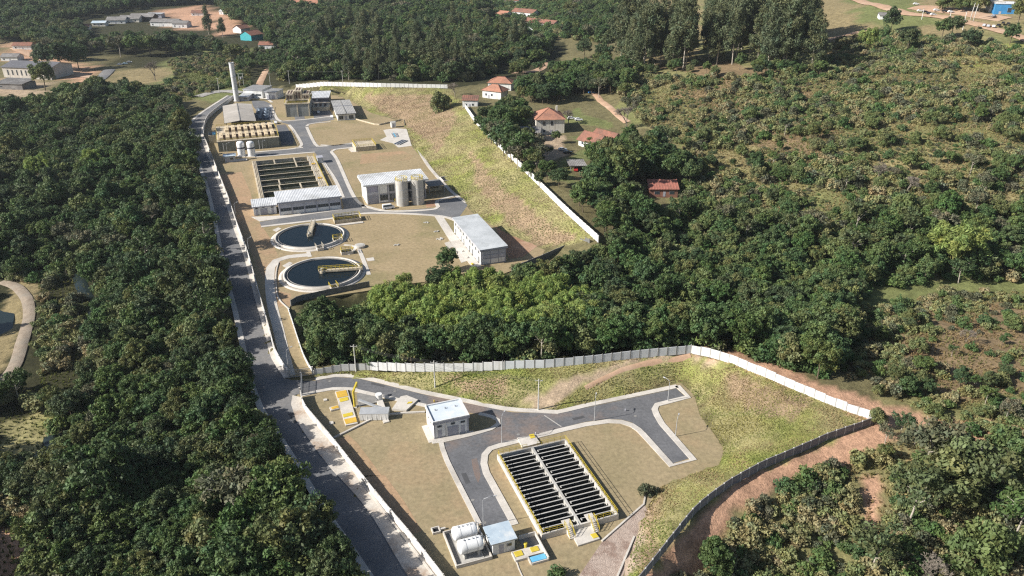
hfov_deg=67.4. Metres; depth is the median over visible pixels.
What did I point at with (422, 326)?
leafy tree
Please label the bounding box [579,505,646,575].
dirt path
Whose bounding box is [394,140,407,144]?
pipe rack
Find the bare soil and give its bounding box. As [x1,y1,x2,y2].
[495,226,536,258]
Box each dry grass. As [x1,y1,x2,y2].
[613,38,1023,229]
[701,291,1023,575]
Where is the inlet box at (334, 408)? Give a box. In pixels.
[329,405,339,411]
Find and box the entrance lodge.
[239,92,252,100]
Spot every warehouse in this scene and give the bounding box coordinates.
[0,77,36,89]
[1,60,73,79]
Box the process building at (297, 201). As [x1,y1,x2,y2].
[274,185,341,215]
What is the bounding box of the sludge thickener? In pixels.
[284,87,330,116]
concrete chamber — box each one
[332,234,342,241]
[333,211,361,223]
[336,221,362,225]
[340,245,353,254]
[352,138,375,151]
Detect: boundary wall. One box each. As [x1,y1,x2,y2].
[203,95,288,377]
[287,307,314,374]
[290,281,369,305]
[296,81,447,87]
[300,390,444,575]
[314,363,369,374]
[368,361,504,371]
[465,104,598,242]
[504,345,691,368]
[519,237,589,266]
[639,417,876,575]
[690,344,869,418]
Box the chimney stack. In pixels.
[229,62,240,101]
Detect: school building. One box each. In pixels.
[495,10,510,14]
[512,8,538,15]
[525,17,557,25]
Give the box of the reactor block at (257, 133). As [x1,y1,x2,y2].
[208,120,279,151]
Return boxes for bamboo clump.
[23,152,49,172]
[79,148,102,161]
[362,301,395,325]
[366,284,393,301]
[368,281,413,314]
[383,272,416,288]
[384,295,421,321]
[393,298,420,324]
[394,284,425,299]
[397,283,429,303]
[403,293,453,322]
[409,308,425,322]
[414,282,434,289]
[414,300,450,324]
[420,281,448,299]
[423,280,459,292]
[438,286,460,300]
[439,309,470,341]
[441,286,479,306]
[442,265,463,288]
[446,294,474,312]
[447,309,462,317]
[455,276,486,293]
[459,266,494,287]
[459,299,486,312]
[471,282,503,306]
[477,295,525,312]
[478,306,505,327]
[482,303,504,313]
[486,266,517,287]
[494,287,531,308]
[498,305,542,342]
[499,279,523,290]
[508,281,535,301]
[514,305,534,312]
[521,290,550,308]
[522,270,552,286]
[523,305,557,321]
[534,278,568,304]
[536,299,557,309]
[538,297,567,308]
[539,273,571,291]
[541,302,561,316]
[546,295,574,307]
[552,310,587,331]
[557,285,580,300]
[565,299,604,317]
[566,285,594,301]
[574,284,589,291]
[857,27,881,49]
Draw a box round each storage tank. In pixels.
[235,141,246,156]
[246,141,257,156]
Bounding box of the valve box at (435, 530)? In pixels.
[431,526,445,534]
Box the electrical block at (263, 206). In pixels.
[250,197,276,215]
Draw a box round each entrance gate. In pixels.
[288,366,313,377]
[299,372,302,393]
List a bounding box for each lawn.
[204,91,544,377]
[297,377,723,575]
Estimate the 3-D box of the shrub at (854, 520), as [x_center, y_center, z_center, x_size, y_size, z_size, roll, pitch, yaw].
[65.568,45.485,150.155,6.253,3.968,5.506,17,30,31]
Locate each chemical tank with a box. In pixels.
[451,520,478,540]
[457,533,484,559]
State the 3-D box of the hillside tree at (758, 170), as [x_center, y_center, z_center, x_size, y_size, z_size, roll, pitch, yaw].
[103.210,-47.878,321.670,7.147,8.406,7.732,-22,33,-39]
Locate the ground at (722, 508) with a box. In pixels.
[0,0,1023,575]
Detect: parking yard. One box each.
[277,124,293,145]
[312,110,331,117]
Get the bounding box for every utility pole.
[350,344,356,371]
[430,361,437,387]
[535,379,542,409]
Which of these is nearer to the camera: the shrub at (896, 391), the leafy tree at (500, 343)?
the shrub at (896, 391)
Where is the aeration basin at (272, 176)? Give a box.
[252,154,327,197]
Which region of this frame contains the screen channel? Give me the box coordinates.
[335,389,357,426]
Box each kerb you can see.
[255,147,302,152]
[255,152,314,157]
[261,212,453,226]
[269,105,329,121]
[275,262,289,309]
[288,125,302,147]
[306,126,351,146]
[322,160,344,197]
[330,147,365,207]
[333,411,424,438]
[339,452,434,575]
[360,195,454,211]
[418,151,466,202]
[601,494,645,541]
[617,536,634,575]
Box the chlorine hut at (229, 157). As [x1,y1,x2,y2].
[223,153,246,162]
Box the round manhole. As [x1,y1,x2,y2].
[354,243,364,248]
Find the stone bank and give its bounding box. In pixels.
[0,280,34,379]
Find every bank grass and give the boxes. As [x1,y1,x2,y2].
[306,86,594,246]
[317,354,865,575]
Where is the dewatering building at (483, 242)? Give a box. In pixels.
[447,214,507,266]
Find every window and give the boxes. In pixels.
[280,207,291,211]
[293,206,303,209]
[305,205,315,208]
[318,203,328,207]
[330,202,339,205]
[380,194,387,200]
[389,184,395,191]
[389,193,395,199]
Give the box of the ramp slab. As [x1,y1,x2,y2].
[392,395,417,411]
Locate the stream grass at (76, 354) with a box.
[0,48,251,575]
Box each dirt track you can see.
[10,48,93,77]
[256,68,268,84]
[514,61,548,72]
[592,93,630,122]
[828,31,860,39]
[853,0,1023,41]
[907,5,1011,20]
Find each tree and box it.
[0,185,13,198]
[0,210,28,230]
[0,230,17,248]
[0,366,31,395]
[0,451,18,464]
[0,455,24,483]
[0,458,18,480]
[2,467,36,497]
[4,194,28,208]
[5,153,21,161]
[8,179,38,198]
[9,493,71,547]
[14,170,38,187]
[14,546,74,575]
[16,451,36,463]
[20,207,49,222]
[20,457,45,474]
[21,92,44,105]
[22,572,76,575]
[24,539,50,571]
[25,487,71,537]
[26,58,55,90]
[29,42,49,60]
[30,94,46,103]
[33,176,67,203]
[33,461,82,495]
[34,444,68,468]
[43,41,70,61]
[43,158,72,173]
[44,396,58,417]
[45,484,110,527]
[45,537,75,573]
[46,387,88,416]
[47,548,84,575]
[49,434,78,446]
[50,221,69,235]
[50,447,95,475]
[52,506,88,541]
[53,444,98,463]
[56,221,74,231]
[57,86,78,104]
[59,542,123,575]
[62,41,88,69]
[63,232,86,239]
[67,192,91,212]
[67,526,108,548]
[68,239,86,249]
[68,421,97,445]
[68,541,95,571]
[71,92,91,105]
[71,229,97,241]
[73,243,101,257]
[73,357,96,376]
[76,85,99,105]
[76,260,101,284]
[77,159,107,174]
[77,498,140,542]
[79,319,107,341]
[79,380,99,396]
[84,409,113,421]
[86,302,110,322]
[86,431,104,452]
[87,346,104,363]
[88,294,113,311]
[88,388,123,423]
[90,240,108,250]
[92,266,118,282]
[92,357,117,369]
[93,362,124,393]
[94,178,121,200]
[94,277,108,296]
[95,223,122,241]
[98,285,123,298]
[99,156,116,170]
[99,233,130,243]
[99,280,114,292]
[100,303,124,325]
[100,350,109,361]
[100,424,136,446]
[101,315,118,333]
[102,339,125,362]
[102,549,138,574]
[103,570,132,575]
[104,35,125,56]
[104,296,128,306]
[104,435,143,447]
[105,530,130,549]
[105,540,133,553]
[106,212,116,218]
[106,276,135,296]
[107,300,134,321]
[108,286,127,300]
[108,319,133,337]
[109,445,164,487]
[110,327,133,346]
[110,422,126,431]
[111,140,133,153]
[111,202,144,234]
[111,216,137,235]
[114,151,146,172]
[114,251,142,271]
[115,394,148,421]
[116,111,131,121]
[117,255,157,282]
[117,373,144,393]
[117,415,138,428]
[118,302,145,330]
[118,338,143,356]
[118,473,168,509]
[118,548,158,575]
[119,129,138,139]
[119,438,146,449]
[120,34,143,56]
[120,388,150,400]
[121,120,144,130]
[122,285,139,302]
[122,337,155,363]
[122,492,166,529]
[122,561,140,574]
[123,228,164,252]
[123,246,146,252]
[125,323,148,341]
[126,283,152,301]
[128,114,147,121]
[129,520,164,548]
[130,388,168,419]
[131,141,149,160]
[131,225,147,246]
[132,291,164,333]
[133,540,158,560]
[135,284,163,299]
[136,488,163,522]
[137,35,159,55]
[137,371,161,393]
[139,356,168,375]
[140,269,161,289]
[140,273,166,294]
[140,435,183,467]
[140,561,162,575]
[141,202,160,221]
[141,414,171,440]
[141,445,171,472]
[142,411,173,429]
[143,246,163,269]
[143,314,166,333]
[143,367,197,396]
[143,430,164,446]
[144,60,156,79]
[144,337,165,354]
[146,520,183,553]
[148,484,182,525]
[150,556,173,575]
[151,242,183,268]
[151,298,169,314]
[152,174,196,203]
[152,252,205,296]
[152,305,179,325]
[156,33,175,53]
[157,456,188,474]
[158,151,184,168]
[158,396,189,426]
[158,530,187,559]
[160,289,190,314]
[161,248,182,268]
[161,355,178,371]
[161,470,191,491]
[164,330,184,353]
[165,386,188,403]
[165,431,187,456]
[165,545,200,575]
[166,565,206,575]
[167,494,204,522]
[168,106,191,130]
[169,229,182,247]
[169,346,197,366]
[170,279,206,310]
[171,203,192,226]
[172,302,194,315]
[172,407,200,427]
[172,431,224,462]
[173,128,201,152]
[173,355,199,373]
[173,434,195,458]
[174,368,202,383]
[175,486,197,504]
[176,313,213,347]
[176,421,199,436]
[177,331,198,352]
[179,253,196,263]
[179,510,212,529]
[180,198,194,206]
[180,382,204,400]
[180,510,215,556]
[182,467,201,492]
[183,451,215,476]
[184,208,220,232]
[185,289,218,310]
[185,389,226,427]
[186,202,199,209]
[187,263,232,298]
[188,233,216,252]
[188,334,217,356]
[189,491,221,516]
[191,244,219,259]
[191,435,235,462]
[192,468,228,499]
[195,345,256,386]
[195,379,213,391]
[196,253,230,276]
[196,314,218,334]
[199,309,224,320]
[201,3,212,33]
[201,385,218,398]
[201,459,235,501]
[203,422,227,449]
[205,296,231,311]
[208,335,232,351]
[208,496,263,542]
[210,411,224,424]
[212,39,226,55]
[212,319,237,343]
[215,370,255,397]
[216,17,225,35]
[217,399,258,436]
[218,426,250,458]
[220,392,232,409]
[222,43,243,58]
[222,562,265,575]
[223,394,255,411]
[233,465,264,503]
[234,456,264,479]
[237,441,263,462]
[238,417,278,436]
[241,464,281,508]
[245,426,286,464]
[246,433,279,440]
[248,536,301,575]
[249,485,298,521]
[263,29,276,41]
[265,454,298,488]
[270,486,305,509]
[273,10,286,19]
[278,32,289,40]
[279,489,322,526]
[281,516,331,555]
[290,46,305,59]
[293,7,305,17]
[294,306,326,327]
[301,494,338,532]
[302,315,311,335]
[304,294,331,314]
[304,311,331,333]
[304,321,336,356]
[306,547,350,575]
[308,30,320,46]
[313,14,328,37]
[313,521,344,543]
[316,48,336,62]
[318,300,343,319]
[323,5,335,28]
[325,321,353,353]
[327,309,353,323]
[329,323,353,343]
[334,27,344,39]
[334,317,357,329]
[341,42,353,77]
[344,4,355,24]
[345,304,369,319]
[347,334,379,358]
[350,312,377,324]
[351,27,358,44]
[351,318,378,341]
[353,12,366,35]
[353,35,363,67]
[356,14,370,45]
[359,8,369,24]
[360,300,371,310]
[361,47,373,70]
[364,320,394,343]
[367,35,384,78]
[368,7,374,22]
[370,14,383,37]
[372,11,383,23]
[372,315,392,327]
[374,330,399,355]
[381,37,389,61]
[385,37,401,75]
[387,323,406,334]
[390,23,401,42]
[395,327,423,362]
[397,314,419,328]
[399,35,409,51]
[400,326,426,349]
[406,50,416,59]
[408,38,418,55]
[409,17,423,43]
[411,23,425,47]
[416,41,426,60]
[416,327,451,359]
[417,323,433,329]
[425,32,437,59]
[425,261,453,284]
[428,322,446,330]
[429,90,452,113]
[432,18,448,47]
[433,40,450,72]
[435,246,458,265]
[442,322,478,352]
[447,2,458,24]
[447,82,458,96]
[449,37,459,58]
[456,12,463,23]
[456,40,470,69]
[459,310,487,340]
[461,15,473,40]
[467,33,481,43]
[467,333,495,360]
[473,116,486,123]
[476,309,514,339]
[477,107,489,117]
[478,118,492,128]
[481,125,491,142]
[484,14,493,28]
[486,121,505,147]
[487,120,516,155]
[489,106,510,119]
[490,118,503,122]
[491,105,510,111]
[491,331,518,359]
[494,98,508,105]
[496,136,507,158]
[497,126,519,149]
[498,16,506,24]
[500,128,520,161]
[501,112,518,124]
[502,93,524,100]
[503,100,516,107]
[503,321,536,345]
[505,142,528,168]
[506,24,518,42]
[506,130,534,146]
[508,61,524,78]
[508,105,525,118]
[509,262,534,279]
[511,146,528,161]
[512,17,519,36]
[513,59,530,70]
[513,78,530,99]
[513,97,528,105]
[516,85,526,96]
[516,266,536,280]
[517,57,529,68]
[517,118,528,125]
[518,16,528,33]
[518,124,536,134]
[520,72,534,97]
[520,106,533,118]
[520,160,535,176]
[522,146,536,157]
[524,85,537,102]
[526,136,545,145]
[526,150,542,164]
[527,71,545,98]
[527,316,563,359]
[529,140,549,162]
[530,80,540,99]
[531,60,546,70]
[531,147,544,167]
[531,322,560,353]
[532,258,551,272]
[533,170,544,182]
[536,75,548,84]
[536,87,550,102]
[537,82,557,102]
[538,159,557,172]
[541,256,566,276]
[544,67,555,73]
[544,75,563,99]
[544,146,553,154]
[547,60,556,68]
[547,167,570,186]
[550,131,561,137]
[550,254,576,269]
[550,306,586,332]
[552,327,573,356]
[554,67,563,72]
[555,60,568,67]
[555,82,572,95]
[555,89,563,101]
[556,266,575,287]
[560,254,580,273]
[562,73,576,86]
[563,110,573,125]
[564,322,595,351]
[565,68,582,93]
[568,261,585,277]
[569,57,585,66]
[569,180,597,211]
[569,281,594,292]
[570,291,606,306]
[575,38,592,57]
[575,74,592,93]
[576,303,607,322]
[578,64,592,72]
[578,263,612,291]
[579,164,608,183]
[581,70,588,90]
[583,137,600,156]
[585,77,601,94]
[586,185,611,205]
[586,315,610,341]
[587,147,604,160]
[588,146,619,162]
[589,70,604,90]
[589,77,609,97]
[589,155,602,166]
[589,290,607,302]
[590,177,612,191]
[590,257,621,276]
[591,63,603,73]
[592,51,612,61]
[592,62,607,68]
[592,208,618,231]
[593,72,604,90]
[593,193,609,203]
[594,43,614,56]
[595,136,625,149]
[595,157,615,174]
[595,200,621,230]
[595,323,619,349]
[598,52,612,61]
[598,147,617,158]
[600,27,616,45]
[601,194,629,211]
[601,299,616,310]
[602,63,616,87]
[602,272,626,294]
[603,306,621,319]
[604,228,628,244]
[604,312,633,339]
[605,71,618,92]
[605,145,640,174]
[606,174,625,187]
[606,288,639,309]
[607,285,628,299]
[608,161,630,179]
[608,207,622,228]
[608,237,629,263]
[609,79,622,86]
[610,0,632,55]
[611,182,635,204]
[613,106,632,126]
[613,214,633,230]
[614,134,629,143]
[614,161,632,178]
[615,55,627,60]
[616,57,636,67]
[616,185,635,198]
[616,204,632,221]
[617,191,648,208]
[618,62,629,69]
[618,82,631,91]
[618,249,644,271]
[619,0,637,43]
[619,67,638,82]
[619,275,635,289]
[619,301,650,321]
[619,314,645,344]
[620,26,634,58]
[620,123,638,136]
[620,180,644,193]
[623,259,640,273]
[623,310,646,322]
[624,13,643,59]
[627,131,646,145]
[627,139,663,179]
[628,0,645,63]
[628,0,657,73]
[628,193,654,224]
[628,207,647,226]
[629,292,646,303]
[630,283,658,300]
[632,256,657,281]
[635,61,647,72]
[635,155,647,179]
[637,2,656,51]
[639,156,654,182]
[640,132,659,145]
[640,209,659,232]
[640,279,660,297]
[641,308,654,320]
[641,317,668,341]
[643,2,666,60]
[643,128,668,142]
[643,202,662,216]
[644,257,661,264]
[645,125,667,138]
[645,241,663,257]
[647,63,654,72]
[647,161,664,177]
[647,304,672,323]
[650,216,671,234]
[652,0,673,64]
[652,272,682,300]
[652,298,682,309]
[653,65,659,73]
[653,142,675,159]
[653,260,674,274]
[654,142,680,153]
[655,237,673,253]
[656,153,686,178]
[656,268,673,275]
[662,207,680,221]
[663,13,686,60]
[663,126,681,141]
[665,314,689,336]
[666,0,677,56]
[666,59,676,69]
[666,301,696,336]
[667,282,699,303]
[668,0,699,69]
[668,150,690,177]
[669,0,687,58]
[669,196,691,218]
[669,273,686,283]
[671,58,683,71]
[672,160,684,182]
[673,259,695,272]
[674,0,700,66]
[674,268,696,277]
[675,149,692,162]
[680,159,702,180]
[682,281,695,299]
[683,246,695,256]
[683,303,714,343]
[686,63,693,71]
[687,300,700,307]
[691,59,698,64]
[692,154,703,165]
[692,301,716,307]
[694,266,716,284]
[694,313,727,347]
[695,127,709,139]
[695,279,713,289]
[698,535,736,575]
[699,156,710,170]
[700,0,725,55]
[700,8,721,60]
[701,190,711,198]
[702,0,711,26]
[702,61,711,72]
[705,119,719,132]
[705,300,734,327]
[706,0,730,64]
[706,153,716,166]
[707,0,723,57]
[708,280,731,303]
[709,65,720,74]
[710,217,737,235]
[711,272,737,289]
[714,204,736,217]
[716,239,738,255]
[719,195,739,204]
[719,203,735,216]
[721,3,749,64]
[721,227,740,245]
[721,262,742,278]
[721,307,763,346]
[726,0,753,57]
[729,0,734,51]
[729,159,736,166]
[729,253,749,262]
[733,197,751,207]
[734,52,747,69]
[735,143,748,154]
[735,202,750,210]
[737,280,763,303]
[738,216,757,233]
[738,266,755,279]
[739,185,750,192]
[742,108,757,118]
[742,296,773,311]
[743,252,759,263]
[744,208,760,219]
[745,0,764,58]
[745,151,764,168]
[747,277,773,300]
[748,5,769,59]
[749,163,768,180]
[749,305,778,343]
[750,59,765,71]
[750,194,759,198]
[751,253,784,274]
[751,262,772,281]
[753,64,762,74]
[753,157,763,166]
[753,332,768,347]
[755,206,767,213]
[756,242,782,254]
[757,54,770,60]
[759,0,786,59]
[760,0,774,13]
[760,3,785,59]
[763,60,772,71]
[763,162,771,169]
[763,240,788,259]
[763,284,796,304]
[763,296,776,303]
[763,333,789,360]
[765,0,803,63]
[765,301,785,311]
[766,187,779,200]
[766,212,780,229]
[767,151,779,161]
[768,170,775,176]
[768,325,804,343]
[770,306,793,326]
[771,58,780,70]
[771,160,787,169]
[774,164,790,181]
[774,259,801,278]
[774,280,790,293]
[776,0,805,59]
[776,59,787,74]
[776,140,783,147]
[776,195,791,205]
[776,331,802,365]
[777,13,804,60]
[778,200,801,214]
[779,117,795,135]
[779,212,797,227]
[779,312,810,329]
[780,287,804,302]
[781,60,793,68]
[781,320,804,333]
[782,307,791,314]
[783,190,795,197]
[784,298,804,312]
[786,228,798,244]
[786,293,811,311]
[787,163,806,177]
[788,192,802,204]
[788,278,813,300]
[788,331,816,360]
[789,125,803,135]
[789,165,807,182]
[789,230,816,247]
[790,68,798,74]
[791,58,798,67]
[793,63,807,73]
[794,0,813,53]
[794,213,821,233]
[797,301,812,310]
[798,209,825,219]
[800,196,808,205]
[801,211,830,223]
[801,319,837,334]
[801,339,843,378]
[802,7,833,63]
[802,267,820,279]
[803,0,822,53]
[804,280,812,293]
[805,104,817,114]
[805,301,831,314]
[805,304,839,327]
[805,321,836,350]
[806,62,815,71]
[807,206,817,212]
[808,119,822,135]
[808,137,823,149]
[808,271,836,287]
[808,286,830,302]
[810,279,844,295]
[810,296,836,307]
[813,222,833,245]
[814,60,828,73]
[814,292,848,307]
[816,234,832,255]
[817,0,824,31]
[819,329,849,347]
[820,144,836,153]
[821,237,848,258]
[822,120,833,127]
[823,263,854,282]
[825,210,836,219]
[826,335,851,363]
[828,303,864,332]
[829,250,862,268]
[831,206,841,215]
[831,301,849,310]
[831,307,862,337]
[831,327,849,346]
[832,287,858,304]
[834,241,859,255]
[837,230,863,247]
[838,105,850,113]
[838,116,849,127]
[838,169,856,184]
[839,279,862,302]
[840,228,870,248]
[841,212,863,223]
[844,199,875,223]
[845,302,859,308]
[846,137,866,152]
[847,518,904,569]
[848,260,870,272]
[854,307,867,324]
[855,159,867,166]
[857,187,869,194]
[859,135,869,145]
[859,264,880,282]
[860,208,876,225]
[863,110,876,119]
[863,114,881,127]
[866,130,873,135]
[867,217,890,230]
[869,407,889,423]
[871,320,882,326]
[871,384,885,395]
[872,240,900,262]
[873,162,890,176]
[873,175,889,187]
[873,221,893,240]
[874,110,881,116]
[874,204,890,214]
[875,325,888,339]
[876,208,906,232]
[876,443,895,455]
[877,126,896,142]
[878,421,897,443]
[879,140,887,147]
[883,5,903,27]
[886,360,907,379]
[887,207,904,221]
[888,137,896,143]
[888,166,902,173]
[888,192,916,209]
[889,458,956,522]
[890,361,914,378]
[891,410,917,437]
[894,232,915,242]
[895,240,923,263]
[895,263,918,279]
[895,373,921,396]
[896,165,907,177]
[896,204,923,226]
[896,228,919,243]
[896,415,973,456]
[898,206,925,230]
[899,28,921,47]
[899,179,907,187]
[900,151,922,169]
[901,307,919,320]
[903,317,916,329]
[905,176,920,190]
[907,236,933,260]
[908,131,921,144]
[908,336,930,353]
[912,214,938,235]
[912,355,937,369]
[912,434,990,508]
[913,197,926,206]
[915,369,928,381]
[916,254,939,276]
[919,204,941,216]
[919,377,939,395]
[919,551,953,575]
[920,199,933,203]
[922,108,939,122]
[922,179,940,197]
[925,402,945,416]
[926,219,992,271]
[927,165,940,177]
[928,166,945,179]
[928,191,941,199]
[930,208,961,223]
[932,149,945,163]
[933,124,947,139]
[933,189,965,213]
[934,18,953,35]
[935,0,954,9]
[936,105,950,111]
[937,111,951,122]
[938,207,961,227]
[939,128,952,139]
[942,516,1023,575]
[944,150,956,162]
[945,0,962,9]
[945,16,967,31]
[948,105,961,116]
[948,256,976,282]
[948,344,959,355]
[953,0,975,10]
[953,112,962,120]
[953,365,972,385]
[954,135,962,140]
[954,439,1023,490]
[956,153,962,160]
[956,172,964,179]
[959,329,977,340]
[961,26,983,44]
[961,135,972,142]
[962,153,985,172]
[962,249,990,278]
[967,374,981,384]
[967,432,975,443]
[969,192,989,211]
[969,248,994,266]
[971,0,991,11]
[972,403,994,418]
[975,104,989,121]
[975,254,1002,277]
[976,171,993,185]
[980,385,999,403]
[981,179,995,188]
[981,370,999,384]
[984,418,1023,459]
[985,243,1010,264]
[985,391,999,400]
[989,482,1023,531]
[990,121,1004,133]
[990,161,1002,167]
[991,149,1009,163]
[992,166,1010,179]
[992,194,1005,200]
[994,215,1011,227]
[995,110,1010,119]
[995,181,1005,187]
[997,361,1017,376]
[998,115,1010,122]
[998,242,1012,248]
[999,335,1008,343]
[999,397,1023,414]
[1001,314,1023,330]
[1002,129,1012,141]
[1003,22,1021,44]
[1003,252,1023,270]
[1004,125,1022,140]
[1005,105,1023,114]
[1006,154,1023,173]
[1008,245,1022,253]
[1009,112,1022,122]
[1010,0,1023,21]
[1010,197,1023,215]
[1013,264,1023,278]
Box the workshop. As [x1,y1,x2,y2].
[311,91,330,103]
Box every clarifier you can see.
[270,218,348,251]
[278,256,365,292]
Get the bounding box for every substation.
[242,85,271,97]
[264,88,283,98]
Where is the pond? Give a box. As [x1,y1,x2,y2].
[0,310,14,333]
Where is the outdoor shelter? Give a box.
[425,179,444,192]
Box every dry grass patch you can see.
[220,172,290,306]
[336,435,380,476]
[360,151,412,163]
[365,475,421,534]
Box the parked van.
[382,203,394,209]
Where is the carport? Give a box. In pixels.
[566,159,586,170]
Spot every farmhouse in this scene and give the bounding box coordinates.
[481,84,509,98]
[486,76,513,90]
[532,106,566,134]
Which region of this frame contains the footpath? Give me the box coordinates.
[584,353,690,389]
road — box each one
[97,69,114,78]
[190,96,406,575]
[195,90,242,96]
[252,101,333,146]
[256,116,466,225]
[302,377,688,526]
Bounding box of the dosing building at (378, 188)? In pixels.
[357,169,428,204]
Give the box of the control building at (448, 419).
[422,398,472,442]
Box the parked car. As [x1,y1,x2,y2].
[425,199,435,207]
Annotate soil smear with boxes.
[471,458,480,481]
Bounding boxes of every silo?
[394,175,408,206]
[410,174,423,204]
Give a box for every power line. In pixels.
[355,346,433,362]
[435,361,538,380]
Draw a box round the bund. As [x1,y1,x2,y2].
[443,523,491,568]
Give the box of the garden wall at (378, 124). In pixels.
[355,118,404,124]
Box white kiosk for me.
[390,121,395,127]
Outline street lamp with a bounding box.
[501,410,505,442]
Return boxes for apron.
[252,208,341,220]
[283,262,292,267]
[381,128,411,147]
[445,241,452,247]
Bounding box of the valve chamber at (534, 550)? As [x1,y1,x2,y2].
[511,531,548,564]
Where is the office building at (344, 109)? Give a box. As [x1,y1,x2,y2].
[331,99,355,120]
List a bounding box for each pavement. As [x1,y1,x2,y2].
[189,95,373,575]
[201,120,287,377]
[291,395,437,575]
[302,387,426,406]
[315,374,677,413]
[439,442,481,523]
[443,412,500,441]
[480,385,696,525]
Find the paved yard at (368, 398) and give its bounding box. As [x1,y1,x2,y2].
[357,393,383,406]
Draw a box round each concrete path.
[265,253,307,375]
[357,249,370,274]
[435,216,466,262]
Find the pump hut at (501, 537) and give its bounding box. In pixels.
[483,520,517,554]
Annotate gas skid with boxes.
[255,106,272,119]
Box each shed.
[222,103,255,124]
[519,126,541,134]
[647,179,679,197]
[985,0,1004,11]
[991,1,1018,13]
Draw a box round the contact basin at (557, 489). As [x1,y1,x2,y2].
[497,435,618,539]
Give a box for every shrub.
[0,491,7,500]
[0,496,20,515]
[0,508,11,526]
[2,489,30,505]
[7,505,28,518]
[17,390,35,404]
[17,494,32,509]
[28,332,59,348]
[33,346,50,356]
[35,304,55,315]
[38,351,50,361]
[39,357,60,373]
[42,336,70,349]
[43,270,64,283]
[45,313,73,323]
[46,341,71,352]
[46,350,70,359]
[48,327,74,335]
[49,333,68,340]
[51,356,73,370]
[53,319,79,328]
[54,311,72,321]
[64,291,89,302]
[68,318,83,326]
[68,330,84,337]
[69,337,81,348]
[75,336,93,350]
[547,563,566,575]
[637,483,658,496]
[669,568,686,575]
[692,569,709,575]
[710,191,721,203]
[713,542,736,560]
[726,520,743,539]
[732,520,765,547]
[733,568,748,575]
[734,544,750,562]
[734,557,755,575]
[741,511,761,521]
[743,545,771,563]
[743,548,763,565]
[745,498,763,516]
[747,564,761,574]
[753,540,781,557]
[753,567,771,575]
[763,531,784,551]
[764,565,780,575]
[767,523,782,540]
[771,523,785,541]
[773,475,800,494]
[777,524,810,547]
[779,545,798,563]
[779,563,809,575]
[780,508,797,525]
[781,499,801,515]
[784,496,805,508]
[791,464,820,490]
[793,522,811,540]
[794,501,822,533]
[795,560,816,575]
[801,496,831,511]
[801,557,815,572]
[806,479,827,496]
[806,502,834,520]
[809,551,837,573]
[810,519,828,534]
[810,545,832,560]
[811,463,831,481]
[814,522,846,545]
[815,464,840,485]
[817,510,846,535]
[817,569,828,575]
[818,155,843,164]
[819,494,839,508]
[821,163,840,177]
[821,456,840,475]
[821,479,844,495]
[824,517,847,538]
[825,177,840,189]
[828,220,846,232]
[828,482,863,505]
[829,508,843,522]
[831,571,845,575]
[832,509,864,536]
[836,497,860,515]
[839,163,861,179]
[841,564,867,575]
[842,174,864,184]
[844,542,868,562]
[849,448,868,467]
[863,446,886,463]
[864,195,881,204]
[864,565,888,575]
[868,186,885,195]
[869,376,892,385]
[871,365,886,376]
[872,449,894,465]
[873,540,883,556]
[874,195,887,203]
[876,541,906,561]
[880,511,904,529]
[881,551,900,563]
[884,506,907,516]
[885,559,906,575]
[886,458,910,472]
[886,482,907,498]
[887,383,904,398]
[888,192,901,198]
[888,471,908,481]
[891,497,923,513]
[894,177,914,189]
[897,513,916,534]
[901,560,920,575]
[902,525,919,537]
[902,539,922,551]
[903,385,922,396]
[903,501,927,513]
[904,510,924,527]
[905,544,930,560]
[910,495,932,509]
[913,517,931,531]
[914,529,943,549]
[923,520,950,538]
[929,555,947,575]
[938,516,962,534]
[938,565,955,575]
[941,492,961,508]
[941,534,959,553]
[942,392,960,403]
[947,509,972,526]
[952,571,965,575]
[956,500,973,514]
[957,384,981,397]
[961,568,975,575]
[963,504,983,518]
[965,421,982,436]
[968,187,987,204]
[969,503,1004,524]
[973,561,998,575]
[978,490,1005,507]
[979,482,993,495]
[981,403,997,416]
[981,494,1004,504]
[982,500,1009,516]
[984,478,997,488]
[986,198,1002,204]
[988,371,1011,387]
[988,488,1002,499]
[993,513,1022,526]
[1000,499,1023,519]
[1002,564,1023,575]
[1006,560,1023,575]
[1008,200,1019,215]
[1008,544,1023,561]
[1012,408,1023,424]
[1012,417,1023,427]
[1013,546,1023,559]
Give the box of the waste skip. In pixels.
[359,407,389,420]
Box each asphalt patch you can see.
[288,412,297,423]
[461,473,470,483]
[572,416,584,419]
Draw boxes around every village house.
[0,53,23,60]
[11,42,35,49]
[91,21,108,25]
[105,16,126,23]
[120,15,141,21]
[130,13,157,20]
[149,12,164,17]
[149,18,180,26]
[171,20,191,27]
[191,10,203,15]
[233,24,249,32]
[239,29,262,40]
[258,41,276,48]
[290,0,317,4]
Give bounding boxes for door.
[261,208,267,214]
[370,197,377,203]
[438,430,441,437]
[448,425,457,435]
[461,425,464,432]
[499,544,503,553]
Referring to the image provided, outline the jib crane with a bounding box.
[352,382,357,407]
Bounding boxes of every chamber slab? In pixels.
[517,434,539,447]
[573,526,599,546]
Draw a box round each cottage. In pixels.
[461,95,478,106]
[576,130,605,146]
[593,128,619,137]
[877,12,886,19]
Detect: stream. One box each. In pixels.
[1,433,60,457]
[73,271,97,341]

